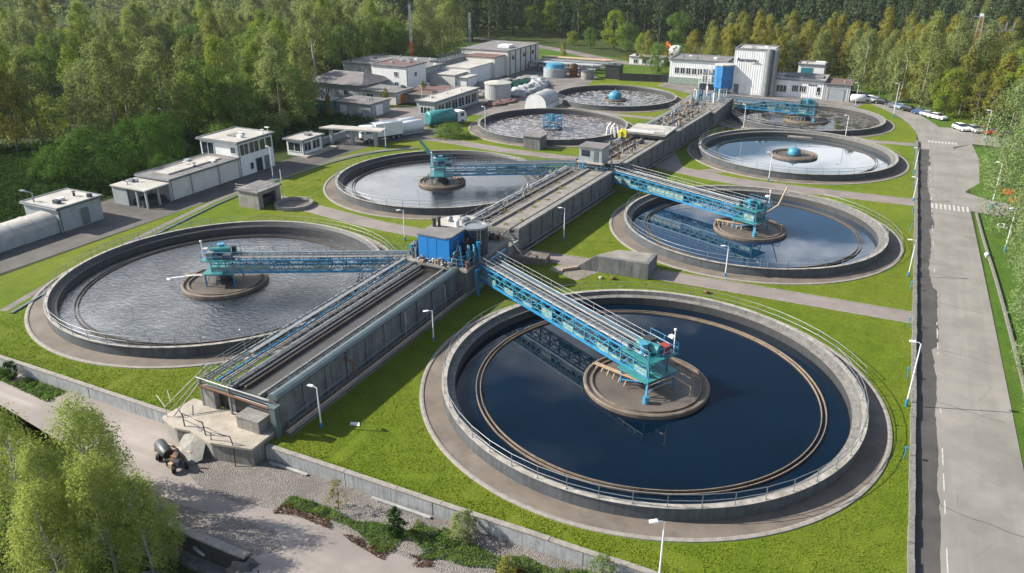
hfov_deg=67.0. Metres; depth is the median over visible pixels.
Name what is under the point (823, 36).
autumn birch
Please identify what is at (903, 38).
autumn birch
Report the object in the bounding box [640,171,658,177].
paved patch
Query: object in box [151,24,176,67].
birch tree
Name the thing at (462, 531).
shrub
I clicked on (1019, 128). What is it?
willow tree
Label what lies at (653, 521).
street lamp
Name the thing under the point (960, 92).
broadleaf tree
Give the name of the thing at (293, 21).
birch tree
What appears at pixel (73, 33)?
autumn birch
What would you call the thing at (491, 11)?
spruce tree
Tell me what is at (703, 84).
process frame
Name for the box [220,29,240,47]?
broadleaf tree
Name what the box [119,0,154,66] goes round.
birch tree
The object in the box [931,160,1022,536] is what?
road cracks
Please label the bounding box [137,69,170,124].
broadleaf tree
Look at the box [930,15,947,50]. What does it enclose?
autumn birch
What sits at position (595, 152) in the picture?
door
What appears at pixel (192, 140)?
undergrowth
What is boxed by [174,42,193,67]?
broadleaf tree
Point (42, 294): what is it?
service kerb
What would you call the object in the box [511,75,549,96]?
tarpaulin heap
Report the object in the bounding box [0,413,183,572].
undergrowth
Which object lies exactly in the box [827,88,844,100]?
door
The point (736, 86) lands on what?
door
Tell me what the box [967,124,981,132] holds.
parked car
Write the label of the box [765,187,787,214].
slanted chute
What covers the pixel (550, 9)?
broadleaf tree
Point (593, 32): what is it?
broadleaf tree
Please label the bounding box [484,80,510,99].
round grey tank
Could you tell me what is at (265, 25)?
birch tree
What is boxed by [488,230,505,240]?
hub machinery
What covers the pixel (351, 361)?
bent pipe
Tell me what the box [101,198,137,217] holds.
forecourt
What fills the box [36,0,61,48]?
autumn birch
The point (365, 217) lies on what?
kerb
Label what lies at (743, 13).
autumn birch
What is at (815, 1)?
spruce tree
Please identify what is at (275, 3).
birch tree
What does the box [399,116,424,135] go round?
tank trailer
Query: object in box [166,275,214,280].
skimmer arm
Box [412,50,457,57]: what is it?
ground cover
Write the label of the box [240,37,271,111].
birch tree
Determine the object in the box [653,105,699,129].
channel machinery
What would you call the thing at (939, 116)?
parked car
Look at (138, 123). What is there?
round bush
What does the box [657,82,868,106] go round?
yard
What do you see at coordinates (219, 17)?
birch tree
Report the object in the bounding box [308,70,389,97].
grey house
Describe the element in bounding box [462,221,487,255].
dark tank
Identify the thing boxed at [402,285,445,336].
downpipe
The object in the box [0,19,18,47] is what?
birch tree
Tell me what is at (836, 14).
autumn birch
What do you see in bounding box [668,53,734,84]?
white process hall
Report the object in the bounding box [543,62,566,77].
thickener tank
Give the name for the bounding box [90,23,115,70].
birch tree
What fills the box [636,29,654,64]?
autumn birch
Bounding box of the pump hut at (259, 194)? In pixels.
[234,169,283,209]
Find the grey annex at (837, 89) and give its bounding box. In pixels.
[823,77,854,100]
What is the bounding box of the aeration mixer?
[541,113,563,130]
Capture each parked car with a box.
[868,96,880,103]
[873,97,890,104]
[887,101,899,108]
[893,103,906,110]
[900,105,915,112]
[912,108,925,115]
[919,110,933,117]
[927,112,946,119]
[952,122,969,130]
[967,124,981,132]
[979,125,993,134]
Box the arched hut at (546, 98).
[525,89,558,108]
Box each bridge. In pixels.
[185,240,409,286]
[417,152,578,184]
[478,251,690,404]
[608,161,781,236]
[723,91,826,121]
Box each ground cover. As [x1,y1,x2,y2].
[0,367,65,400]
[273,501,536,572]
[281,495,592,572]
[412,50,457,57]
[614,51,934,91]
[831,77,937,92]
[932,103,1017,129]
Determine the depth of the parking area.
165.53 m
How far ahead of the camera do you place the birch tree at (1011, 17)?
279.90 m
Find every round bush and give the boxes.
[22,143,80,182]
[36,123,139,189]
[110,112,185,169]
[142,110,189,155]
[143,153,177,169]
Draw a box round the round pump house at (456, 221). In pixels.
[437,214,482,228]
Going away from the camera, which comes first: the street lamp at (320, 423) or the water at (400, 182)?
the street lamp at (320, 423)
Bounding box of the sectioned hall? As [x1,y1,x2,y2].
[429,40,538,85]
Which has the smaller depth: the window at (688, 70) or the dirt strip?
the dirt strip
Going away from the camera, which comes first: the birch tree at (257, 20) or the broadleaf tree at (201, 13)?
the birch tree at (257, 20)
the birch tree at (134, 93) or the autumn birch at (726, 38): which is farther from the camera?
the autumn birch at (726, 38)
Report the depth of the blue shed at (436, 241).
90.95 m
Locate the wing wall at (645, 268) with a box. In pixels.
[578,250,657,279]
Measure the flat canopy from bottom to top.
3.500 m
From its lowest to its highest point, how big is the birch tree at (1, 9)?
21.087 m
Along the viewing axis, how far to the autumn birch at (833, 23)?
255.13 m
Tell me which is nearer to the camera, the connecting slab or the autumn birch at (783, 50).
the connecting slab
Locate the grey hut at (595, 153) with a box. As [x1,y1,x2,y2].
[568,141,615,186]
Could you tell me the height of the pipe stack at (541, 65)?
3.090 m
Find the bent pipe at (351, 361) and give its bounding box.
[344,358,354,375]
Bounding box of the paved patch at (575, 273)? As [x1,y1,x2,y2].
[551,261,598,279]
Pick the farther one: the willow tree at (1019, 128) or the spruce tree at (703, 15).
the spruce tree at (703, 15)
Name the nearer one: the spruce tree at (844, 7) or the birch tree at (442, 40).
the birch tree at (442, 40)
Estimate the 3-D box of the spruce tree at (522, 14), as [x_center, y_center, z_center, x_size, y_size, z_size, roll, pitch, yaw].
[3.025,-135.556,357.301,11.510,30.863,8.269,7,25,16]
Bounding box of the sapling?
[324,479,347,509]
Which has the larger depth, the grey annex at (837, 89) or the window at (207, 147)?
the grey annex at (837, 89)
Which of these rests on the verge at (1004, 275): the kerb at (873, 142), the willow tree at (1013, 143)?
the willow tree at (1013, 143)
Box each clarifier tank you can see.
[24,216,401,368]
[323,150,551,219]
[419,282,892,542]
[609,180,903,284]
[687,127,909,184]
[724,101,894,137]
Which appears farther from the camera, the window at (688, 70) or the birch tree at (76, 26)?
the birch tree at (76, 26)
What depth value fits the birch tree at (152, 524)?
52.76 m
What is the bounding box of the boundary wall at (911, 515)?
[907,140,917,572]
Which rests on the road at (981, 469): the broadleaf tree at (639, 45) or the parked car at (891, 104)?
the parked car at (891, 104)
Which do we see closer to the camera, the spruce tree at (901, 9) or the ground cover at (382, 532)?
the ground cover at (382, 532)
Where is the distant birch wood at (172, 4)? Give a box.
[0,0,1017,47]
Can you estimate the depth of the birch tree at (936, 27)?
187.17 m
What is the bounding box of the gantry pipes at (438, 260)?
[417,255,451,267]
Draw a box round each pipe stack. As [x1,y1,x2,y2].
[527,60,602,72]
[539,58,613,69]
[542,55,612,64]
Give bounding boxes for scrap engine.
[166,451,188,473]
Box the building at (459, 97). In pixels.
[414,86,479,116]
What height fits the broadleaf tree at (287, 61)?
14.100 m
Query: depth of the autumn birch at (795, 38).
237.53 m
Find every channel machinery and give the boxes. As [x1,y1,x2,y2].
[479,168,561,221]
[608,138,644,158]
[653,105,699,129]
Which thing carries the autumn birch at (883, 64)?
on the ground at (554, 38)
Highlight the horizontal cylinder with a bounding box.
[850,94,866,102]
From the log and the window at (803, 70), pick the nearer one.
the log
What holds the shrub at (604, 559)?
on the gravel shoulder at (264, 483)
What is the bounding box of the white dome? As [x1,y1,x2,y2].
[669,45,683,60]
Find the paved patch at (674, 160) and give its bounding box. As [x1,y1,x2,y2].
[663,152,681,165]
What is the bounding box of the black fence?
[619,72,668,81]
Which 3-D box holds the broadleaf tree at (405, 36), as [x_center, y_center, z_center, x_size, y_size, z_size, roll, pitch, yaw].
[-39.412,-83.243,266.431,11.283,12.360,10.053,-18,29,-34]
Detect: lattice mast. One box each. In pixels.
[408,4,412,55]
[468,12,471,45]
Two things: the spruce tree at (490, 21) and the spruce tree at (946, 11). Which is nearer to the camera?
the spruce tree at (946, 11)
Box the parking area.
[936,127,1023,148]
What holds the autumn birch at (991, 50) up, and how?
on the ground at (554, 38)
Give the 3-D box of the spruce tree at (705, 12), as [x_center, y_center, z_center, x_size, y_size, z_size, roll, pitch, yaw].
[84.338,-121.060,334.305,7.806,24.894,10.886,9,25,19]
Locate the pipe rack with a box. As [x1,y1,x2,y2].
[201,250,417,389]
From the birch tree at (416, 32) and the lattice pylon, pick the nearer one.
the lattice pylon
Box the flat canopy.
[319,125,386,146]
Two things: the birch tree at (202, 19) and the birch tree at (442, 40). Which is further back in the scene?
the birch tree at (442, 40)
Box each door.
[79,206,91,225]
[255,156,263,171]
[264,154,270,168]
[339,104,346,114]
[375,103,383,115]
[400,93,404,103]
[453,236,460,251]
[593,151,598,161]
[733,84,738,93]
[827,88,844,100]
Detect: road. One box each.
[0,128,446,273]
[473,37,655,66]
[854,90,1023,572]
[964,192,1023,216]
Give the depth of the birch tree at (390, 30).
280.02 m
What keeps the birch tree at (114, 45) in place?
on the ground at (554, 38)
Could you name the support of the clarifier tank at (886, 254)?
on the lawn at (16, 285)
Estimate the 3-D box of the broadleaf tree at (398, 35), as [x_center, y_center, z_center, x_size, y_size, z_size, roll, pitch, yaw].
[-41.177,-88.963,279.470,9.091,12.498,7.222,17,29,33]
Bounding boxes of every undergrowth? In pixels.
[0,139,179,222]
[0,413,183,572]
[48,106,374,161]
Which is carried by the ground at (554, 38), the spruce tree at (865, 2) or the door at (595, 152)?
the spruce tree at (865, 2)
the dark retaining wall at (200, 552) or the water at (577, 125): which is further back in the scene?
the water at (577, 125)
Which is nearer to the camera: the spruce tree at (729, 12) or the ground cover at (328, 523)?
the ground cover at (328, 523)
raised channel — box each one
[229,264,458,429]
[467,163,615,249]
[602,96,728,183]
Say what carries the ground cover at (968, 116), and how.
on the ground at (554, 38)
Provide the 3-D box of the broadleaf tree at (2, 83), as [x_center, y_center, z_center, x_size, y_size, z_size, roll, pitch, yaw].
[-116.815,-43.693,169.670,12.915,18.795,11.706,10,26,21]
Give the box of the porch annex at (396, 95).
[358,84,414,104]
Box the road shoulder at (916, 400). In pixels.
[915,141,918,572]
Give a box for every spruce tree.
[394,0,407,13]
[397,0,407,20]
[411,0,422,18]
[452,0,471,26]
[462,0,476,29]
[462,0,483,36]
[463,0,484,40]
[476,0,488,28]
[478,0,488,34]
[479,0,500,36]
[486,0,504,25]
[493,0,507,32]
[502,0,523,34]
[506,0,526,27]
[518,0,531,19]
[529,0,549,35]
[548,0,562,29]
[554,0,573,37]
[559,2,573,27]
[569,0,585,28]
[571,0,588,37]
[576,0,589,23]
[584,0,604,37]
[595,0,607,31]
[600,0,610,26]
[604,0,620,26]
[610,1,626,33]
[613,0,626,29]
[614,0,638,40]
[624,2,638,22]
[629,0,639,34]
[634,0,647,31]
[637,0,653,36]
[650,0,659,23]
[650,0,671,42]
[652,0,665,31]
[653,0,671,38]
[662,0,679,25]
[666,0,677,32]
[674,0,688,41]
[676,0,688,14]
[680,0,703,42]
[686,1,702,35]
[687,0,700,33]
[694,0,708,29]
[695,0,713,35]
[707,0,727,34]
[708,0,728,33]
[719,0,742,32]
[722,1,742,27]
[729,0,746,26]
[735,0,748,23]
[742,0,751,15]
[747,0,761,42]
[750,0,764,26]
[759,0,774,40]
[761,0,777,29]
[768,0,779,27]
[775,0,785,21]
[776,0,791,35]
[777,0,793,22]
[778,3,791,33]
[783,0,801,29]
[791,0,803,34]
[797,0,819,36]
[798,0,807,19]
[798,0,810,32]
[799,0,819,29]
[811,0,826,34]
[816,0,832,29]
[821,0,837,30]
[826,0,843,22]
[836,0,850,43]
[837,0,853,46]
[839,0,867,47]
[841,0,859,39]
[848,0,862,21]
[859,0,876,26]
[861,0,874,38]
[863,0,877,32]
[864,0,884,35]
[871,0,886,36]
[877,0,897,31]
[880,0,898,31]
[894,0,905,28]
[896,0,906,33]
[896,0,912,42]
[898,0,913,34]
[908,0,929,35]
[912,0,926,32]
[920,0,929,26]
[928,0,940,20]
[934,0,953,37]
[945,0,954,31]
[950,0,966,32]
[955,0,973,34]
[962,0,982,54]
[965,0,982,38]
[978,0,997,52]
[984,0,1003,42]
[988,0,1013,44]
[1007,0,1018,24]
[1010,0,1023,33]
[1010,1,1023,51]
[1011,1,1023,23]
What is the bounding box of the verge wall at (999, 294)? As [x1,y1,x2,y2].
[975,212,1023,392]
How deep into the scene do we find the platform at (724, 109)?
180.49 m
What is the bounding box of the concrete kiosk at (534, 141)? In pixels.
[522,132,547,149]
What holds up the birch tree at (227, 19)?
on the ground at (554, 38)
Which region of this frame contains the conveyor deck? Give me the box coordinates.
[625,123,676,139]
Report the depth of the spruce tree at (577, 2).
345.78 m
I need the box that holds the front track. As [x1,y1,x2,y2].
[0,368,440,572]
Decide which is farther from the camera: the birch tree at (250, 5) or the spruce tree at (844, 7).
the spruce tree at (844, 7)
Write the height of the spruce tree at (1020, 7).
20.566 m
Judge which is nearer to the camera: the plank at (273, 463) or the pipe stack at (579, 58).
the plank at (273, 463)
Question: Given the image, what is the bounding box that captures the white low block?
[774,71,829,98]
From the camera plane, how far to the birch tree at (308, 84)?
173.32 m
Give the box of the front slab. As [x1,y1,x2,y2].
[156,360,274,466]
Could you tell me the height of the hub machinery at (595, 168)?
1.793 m
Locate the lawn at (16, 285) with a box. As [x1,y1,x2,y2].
[0,77,915,572]
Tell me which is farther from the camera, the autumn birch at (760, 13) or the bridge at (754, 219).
the autumn birch at (760, 13)
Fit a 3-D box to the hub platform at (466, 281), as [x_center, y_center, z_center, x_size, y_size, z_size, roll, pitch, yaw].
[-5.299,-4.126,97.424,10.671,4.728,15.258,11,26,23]
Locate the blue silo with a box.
[712,63,734,92]
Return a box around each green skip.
[509,80,522,86]
[517,79,529,84]
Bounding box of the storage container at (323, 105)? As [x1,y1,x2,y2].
[311,95,341,113]
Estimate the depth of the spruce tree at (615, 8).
331.68 m
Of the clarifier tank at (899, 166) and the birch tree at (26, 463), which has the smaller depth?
the birch tree at (26, 463)
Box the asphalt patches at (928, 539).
[916,149,940,572]
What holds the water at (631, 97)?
in the aeration tank at (628, 109)
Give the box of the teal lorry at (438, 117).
[425,108,466,127]
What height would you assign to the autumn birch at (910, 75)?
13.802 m
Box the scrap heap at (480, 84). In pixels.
[474,75,532,87]
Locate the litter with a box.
[350,422,358,425]
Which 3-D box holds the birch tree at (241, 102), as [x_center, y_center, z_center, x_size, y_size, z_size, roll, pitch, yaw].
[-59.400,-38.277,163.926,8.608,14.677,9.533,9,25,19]
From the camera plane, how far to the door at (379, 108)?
186.78 m
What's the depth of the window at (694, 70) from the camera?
225.30 m
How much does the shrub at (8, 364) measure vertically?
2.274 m
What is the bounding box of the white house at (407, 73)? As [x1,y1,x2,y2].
[370,59,426,86]
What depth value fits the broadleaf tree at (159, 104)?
164.18 m
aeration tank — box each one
[469,108,633,147]
[556,85,681,112]
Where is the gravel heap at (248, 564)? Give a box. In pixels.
[225,558,260,572]
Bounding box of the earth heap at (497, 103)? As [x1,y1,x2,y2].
[485,98,517,106]
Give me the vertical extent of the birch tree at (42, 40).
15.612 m
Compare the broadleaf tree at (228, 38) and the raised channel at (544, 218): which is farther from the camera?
the broadleaf tree at (228, 38)
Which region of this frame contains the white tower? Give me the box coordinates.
[731,44,779,96]
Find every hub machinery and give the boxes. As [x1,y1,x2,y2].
[404,236,418,258]
[451,237,481,269]
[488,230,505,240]
[569,158,617,171]
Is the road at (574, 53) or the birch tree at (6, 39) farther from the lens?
the road at (574, 53)
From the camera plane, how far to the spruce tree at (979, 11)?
282.46 m
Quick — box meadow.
[433,44,669,76]
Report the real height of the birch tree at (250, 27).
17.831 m
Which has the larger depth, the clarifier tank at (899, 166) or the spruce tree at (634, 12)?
the spruce tree at (634, 12)
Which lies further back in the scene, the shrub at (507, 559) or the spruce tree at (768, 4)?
the spruce tree at (768, 4)
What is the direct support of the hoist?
attached to the bridge at (441, 173)
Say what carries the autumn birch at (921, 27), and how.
on the ground at (554, 38)
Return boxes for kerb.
[10,148,418,313]
[236,192,416,236]
[281,195,421,228]
[388,138,571,160]
[403,135,576,156]
[503,105,654,117]
[530,249,911,311]
[548,261,911,323]
[653,166,914,205]
[662,162,910,198]
[717,124,910,145]
[724,121,914,143]
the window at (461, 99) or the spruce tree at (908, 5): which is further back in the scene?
the spruce tree at (908, 5)
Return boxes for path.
[273,196,421,235]
[413,137,578,160]
[530,250,911,322]
[554,107,655,118]
[654,162,913,204]
[718,121,915,145]
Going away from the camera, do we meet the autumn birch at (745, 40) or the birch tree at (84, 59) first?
the birch tree at (84, 59)
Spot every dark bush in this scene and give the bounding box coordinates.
[200,119,246,135]
[254,120,285,142]
[432,120,472,140]
[464,133,479,139]
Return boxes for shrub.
[1,359,19,379]
[386,505,409,538]
[448,507,477,545]
[495,551,519,572]
[588,553,616,572]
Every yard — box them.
[285,67,597,141]
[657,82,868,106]
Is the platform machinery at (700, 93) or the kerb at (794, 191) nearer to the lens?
the kerb at (794, 191)
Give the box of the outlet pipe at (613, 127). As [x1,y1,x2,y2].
[606,123,619,137]
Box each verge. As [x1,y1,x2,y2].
[852,85,970,127]
[970,146,1023,204]
[974,213,1023,464]
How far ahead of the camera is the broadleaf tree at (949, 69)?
204.21 m
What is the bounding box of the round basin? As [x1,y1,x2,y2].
[274,196,312,211]
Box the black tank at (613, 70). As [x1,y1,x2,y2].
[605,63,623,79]
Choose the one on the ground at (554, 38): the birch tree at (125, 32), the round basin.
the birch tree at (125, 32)
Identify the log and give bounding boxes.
[561,265,578,270]
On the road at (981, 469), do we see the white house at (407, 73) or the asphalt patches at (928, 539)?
the asphalt patches at (928, 539)
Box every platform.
[400,227,521,295]
[669,93,734,127]
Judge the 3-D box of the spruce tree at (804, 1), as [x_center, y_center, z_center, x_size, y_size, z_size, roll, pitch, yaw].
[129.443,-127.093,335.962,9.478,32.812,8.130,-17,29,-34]
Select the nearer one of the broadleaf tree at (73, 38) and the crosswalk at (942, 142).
the crosswalk at (942, 142)
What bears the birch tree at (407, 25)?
on the ground at (554, 38)
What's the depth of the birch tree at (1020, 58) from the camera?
176.75 m
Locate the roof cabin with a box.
[798,60,827,73]
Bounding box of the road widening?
[955,144,978,191]
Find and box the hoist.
[419,140,435,160]
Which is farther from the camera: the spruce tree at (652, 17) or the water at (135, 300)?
the spruce tree at (652, 17)
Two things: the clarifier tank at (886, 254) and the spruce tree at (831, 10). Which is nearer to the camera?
the clarifier tank at (886, 254)
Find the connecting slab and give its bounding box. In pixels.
[501,230,549,265]
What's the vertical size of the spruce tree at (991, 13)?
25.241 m
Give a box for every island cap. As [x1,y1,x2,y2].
[608,89,621,99]
[787,145,801,156]
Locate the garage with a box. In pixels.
[334,95,390,117]
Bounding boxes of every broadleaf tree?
[0,57,31,116]
[0,62,9,113]
[0,83,19,128]
[18,44,47,89]
[26,96,71,141]
[27,43,70,93]
[36,29,71,76]
[50,28,85,66]
[66,84,103,121]
[103,33,124,65]
[106,95,139,128]
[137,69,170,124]
[149,88,184,132]
[160,70,191,111]
[170,28,196,59]
[171,70,211,136]
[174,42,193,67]
[177,23,210,64]
[178,54,239,134]
[189,9,207,39]
[210,71,263,128]
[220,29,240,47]
[225,26,266,100]
[226,45,243,68]
[238,78,270,126]
[239,48,300,107]
[247,7,273,29]
[266,59,314,110]
[266,63,316,124]
[297,31,336,74]
[308,24,342,73]
[326,24,358,69]
[340,18,374,58]
[365,16,389,54]
[381,27,411,55]
[382,17,409,55]
[392,24,407,51]
[523,5,544,30]
[541,0,560,24]
[543,1,561,33]
[567,30,579,43]
[580,3,601,30]
[584,26,597,48]
[601,9,626,50]
[617,22,638,53]
[634,33,651,53]
[642,41,672,73]
[666,10,693,44]
[666,43,689,67]
[906,50,935,89]
[926,0,944,18]
[929,8,953,22]
[929,68,969,114]
[935,48,964,97]
[943,78,972,108]
[960,73,993,111]
[972,53,1001,99]
[980,72,1020,119]
[987,47,1023,77]
[1000,61,1023,124]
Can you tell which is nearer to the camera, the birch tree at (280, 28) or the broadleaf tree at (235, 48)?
the birch tree at (280, 28)
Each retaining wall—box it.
[0,355,658,572]
[155,517,249,572]
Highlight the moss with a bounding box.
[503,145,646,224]
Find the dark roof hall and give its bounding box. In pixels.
[341,54,457,83]
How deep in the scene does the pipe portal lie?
65.17 m
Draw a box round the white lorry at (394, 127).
[359,119,402,142]
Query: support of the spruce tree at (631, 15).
on the ground at (554, 38)
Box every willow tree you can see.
[971,76,1023,191]
[975,114,1023,238]
[1002,171,1023,277]
[1005,240,1023,319]
[1007,299,1023,378]
[1014,97,1023,153]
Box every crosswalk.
[928,140,956,144]
[931,203,968,211]
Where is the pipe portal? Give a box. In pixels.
[195,376,282,437]
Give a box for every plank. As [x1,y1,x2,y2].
[268,461,307,475]
[371,496,431,518]
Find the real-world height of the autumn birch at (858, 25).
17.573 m
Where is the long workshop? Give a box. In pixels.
[134,153,240,199]
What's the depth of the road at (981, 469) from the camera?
69.71 m
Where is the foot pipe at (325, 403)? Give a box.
[282,259,510,435]
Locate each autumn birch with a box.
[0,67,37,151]
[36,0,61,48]
[67,23,83,58]
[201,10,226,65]
[251,29,291,119]
[278,99,296,128]
[323,94,335,116]
[340,5,360,57]
[382,88,391,100]
[560,41,566,55]
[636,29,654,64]
[683,32,696,53]
[686,29,702,53]
[701,18,720,54]
[703,25,723,54]
[706,30,722,54]
[717,27,737,55]
[719,27,727,54]
[721,23,732,52]
[723,25,741,55]
[724,12,736,34]
[731,28,750,54]
[734,9,751,31]
[739,14,754,43]
[749,28,759,43]
[751,7,764,43]
[752,16,770,44]
[754,30,769,44]
[762,13,775,41]
[762,14,778,43]
[769,28,786,61]
[770,22,780,40]
[772,36,791,72]
[775,13,795,53]
[783,8,801,58]
[783,34,804,71]
[792,35,809,71]
[793,21,814,59]
[795,23,807,56]
[801,19,819,60]
[808,28,828,60]
[808,31,832,70]
[814,28,836,73]
[814,38,832,66]
[815,23,830,53]
[820,16,838,53]
[828,11,844,46]
[831,13,850,64]
[837,26,854,67]
[840,22,863,75]
[844,28,865,78]
[859,53,877,85]
[862,22,872,45]
[865,30,880,75]
[870,37,898,95]
[877,12,898,51]
[878,29,901,74]
[878,30,889,69]
[879,5,895,38]
[880,36,911,81]
[899,10,919,39]
[900,17,917,38]
[900,56,926,103]
[902,33,915,77]
[909,21,926,48]
[912,29,924,53]
[914,19,933,63]
[917,19,927,37]
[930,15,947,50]
[942,12,962,47]
[951,47,983,114]
[963,69,996,120]
[968,27,984,72]
[969,6,988,54]
[977,52,1000,100]
[981,77,1008,124]
[982,39,1001,61]
[985,51,1020,117]
[987,15,1009,55]
[992,31,1015,60]
[1000,69,1023,127]
[1002,30,1018,68]
[1006,17,1023,50]
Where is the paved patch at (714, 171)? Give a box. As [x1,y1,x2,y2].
[700,168,724,173]
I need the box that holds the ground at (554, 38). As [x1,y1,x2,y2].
[0,0,1023,572]
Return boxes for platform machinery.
[675,98,716,109]
[692,84,731,102]
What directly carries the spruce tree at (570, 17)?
on the ground at (554, 38)
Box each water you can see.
[59,232,373,345]
[343,158,537,206]
[456,304,849,503]
[481,114,623,138]
[559,90,671,105]
[632,195,876,266]
[705,136,889,173]
[737,108,877,129]
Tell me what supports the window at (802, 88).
in the white low block
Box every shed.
[0,210,60,252]
[19,188,103,232]
[404,83,457,102]
[417,216,464,264]
[455,73,477,86]
[628,54,668,65]
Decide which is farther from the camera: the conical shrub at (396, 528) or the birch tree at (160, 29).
the birch tree at (160, 29)
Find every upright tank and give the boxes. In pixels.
[569,63,576,76]
[579,66,585,75]
[581,70,593,79]
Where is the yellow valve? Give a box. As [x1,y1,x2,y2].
[618,128,626,140]
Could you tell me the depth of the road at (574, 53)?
288.75 m
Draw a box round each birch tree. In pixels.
[0,2,8,26]
[0,10,16,34]
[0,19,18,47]
[0,30,38,96]
[0,41,36,119]
[0,402,69,567]
[2,10,31,45]
[2,476,98,572]
[3,44,66,145]
[8,435,104,572]
[15,18,39,76]
[16,0,57,62]
[17,22,43,45]
[20,43,39,70]
[33,384,140,561]
[36,33,60,87]
[56,43,102,122]
[57,58,110,139]
[59,405,140,521]
[61,445,146,572]
[64,0,102,64]
[70,21,90,49]
[71,42,123,131]
[79,38,139,142]
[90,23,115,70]
[90,27,106,59]
[97,12,115,48]
[99,47,149,138]
[102,17,124,53]
[102,469,187,572]
[106,37,143,118]
[114,61,151,115]
[117,6,148,65]
[119,0,153,59]
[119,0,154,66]
[123,63,152,128]
[129,2,151,52]
[130,32,195,139]
[137,45,172,112]
[139,23,155,57]
[144,16,177,65]
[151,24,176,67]
[163,13,177,59]
[164,8,184,42]
[168,11,186,55]
[169,2,201,63]
[169,34,208,120]
[190,33,211,68]
[195,0,217,25]
[197,13,223,69]
[197,31,240,119]
[209,39,244,116]
[210,2,243,62]
[212,70,254,126]
[215,10,224,27]
[232,10,247,42]
[232,36,247,80]
[239,50,257,105]
[240,0,269,22]
[240,13,258,44]
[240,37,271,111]
[244,0,273,29]
[246,19,261,45]
[250,16,266,43]
[251,29,302,134]
[252,21,288,59]
[252,31,271,91]
[264,13,274,31]
[265,0,295,21]
[266,17,299,76]
[278,17,304,72]
[280,14,301,37]
[283,36,322,122]
[288,0,333,77]
[304,0,329,30]
[306,14,327,58]
[310,0,339,69]
[324,0,349,44]
[326,2,354,64]
[352,0,384,34]
[352,10,385,56]
[355,6,375,32]
[363,0,382,51]
[382,15,393,54]
[404,0,438,56]
[406,14,425,50]
[413,8,441,55]
[423,0,439,41]
[428,4,456,47]
[431,10,456,54]
[441,0,467,50]
[849,26,885,91]
[874,0,888,24]
[878,48,906,89]
[885,36,925,102]
[904,11,951,107]
[907,37,953,106]
[913,1,931,26]
[932,31,964,93]
[933,18,979,102]
[945,51,985,109]
[958,0,983,38]
[964,18,1011,85]
[980,0,1003,34]
[993,38,1023,81]
[996,5,1015,38]
[998,52,1023,117]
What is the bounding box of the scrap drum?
[154,439,190,461]
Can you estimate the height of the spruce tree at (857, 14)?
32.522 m
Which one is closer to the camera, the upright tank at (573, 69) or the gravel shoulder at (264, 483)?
the gravel shoulder at (264, 483)
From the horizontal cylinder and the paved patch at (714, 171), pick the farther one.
the horizontal cylinder
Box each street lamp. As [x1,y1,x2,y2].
[266,146,273,178]
[307,384,322,427]
[396,209,405,240]
[423,310,434,340]
[558,207,564,240]
[649,519,664,572]
[721,245,728,275]
[905,340,921,406]
[907,239,915,276]
[1004,207,1015,250]
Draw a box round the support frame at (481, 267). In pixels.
[474,248,505,295]
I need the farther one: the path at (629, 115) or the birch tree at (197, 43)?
the birch tree at (197, 43)
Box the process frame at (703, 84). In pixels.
[698,65,715,89]
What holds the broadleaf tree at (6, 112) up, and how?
on the ground at (554, 38)
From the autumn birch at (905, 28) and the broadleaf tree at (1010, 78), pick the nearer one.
the broadleaf tree at (1010, 78)
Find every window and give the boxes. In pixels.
[201,141,214,154]
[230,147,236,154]
[239,143,249,156]
[248,140,259,153]
[250,161,254,169]
[258,138,265,150]
[265,136,272,148]
[288,142,300,151]
[304,141,311,151]
[312,138,320,148]
[343,89,347,94]
[420,106,430,113]
[438,103,443,109]
[445,100,450,108]
[452,98,457,108]
[458,96,463,106]
[465,94,470,104]
[471,92,476,102]
[581,150,589,156]
[680,67,684,73]
[686,68,690,73]
[692,68,696,74]
[776,85,786,91]
[791,85,798,91]
[799,85,806,92]
[801,67,812,72]
[816,87,820,95]
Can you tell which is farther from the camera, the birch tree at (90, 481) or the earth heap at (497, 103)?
the earth heap at (497, 103)
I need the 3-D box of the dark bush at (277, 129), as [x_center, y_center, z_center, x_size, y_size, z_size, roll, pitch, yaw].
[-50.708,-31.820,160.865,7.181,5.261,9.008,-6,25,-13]
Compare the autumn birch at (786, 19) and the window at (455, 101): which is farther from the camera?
the autumn birch at (786, 19)
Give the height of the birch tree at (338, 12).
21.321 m
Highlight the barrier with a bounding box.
[1003,188,1014,195]
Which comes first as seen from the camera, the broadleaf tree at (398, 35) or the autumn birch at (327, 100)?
the autumn birch at (327, 100)
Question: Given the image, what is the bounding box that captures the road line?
[929,159,948,572]
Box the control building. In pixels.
[195,126,274,176]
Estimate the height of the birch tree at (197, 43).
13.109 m
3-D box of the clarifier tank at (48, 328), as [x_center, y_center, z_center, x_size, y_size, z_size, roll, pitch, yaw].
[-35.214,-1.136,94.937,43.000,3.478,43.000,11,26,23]
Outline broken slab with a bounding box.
[176,429,205,463]
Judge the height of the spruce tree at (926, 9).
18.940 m
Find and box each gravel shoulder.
[145,493,282,556]
[183,456,597,572]
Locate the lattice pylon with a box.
[970,14,1015,75]
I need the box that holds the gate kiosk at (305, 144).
[282,131,337,157]
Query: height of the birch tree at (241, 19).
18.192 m
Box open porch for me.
[109,177,172,208]
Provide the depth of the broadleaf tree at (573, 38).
313.67 m
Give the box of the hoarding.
[321,130,346,144]
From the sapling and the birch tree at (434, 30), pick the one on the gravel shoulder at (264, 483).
the sapling
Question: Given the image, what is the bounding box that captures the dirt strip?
[0,147,411,310]
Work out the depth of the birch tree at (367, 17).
259.80 m

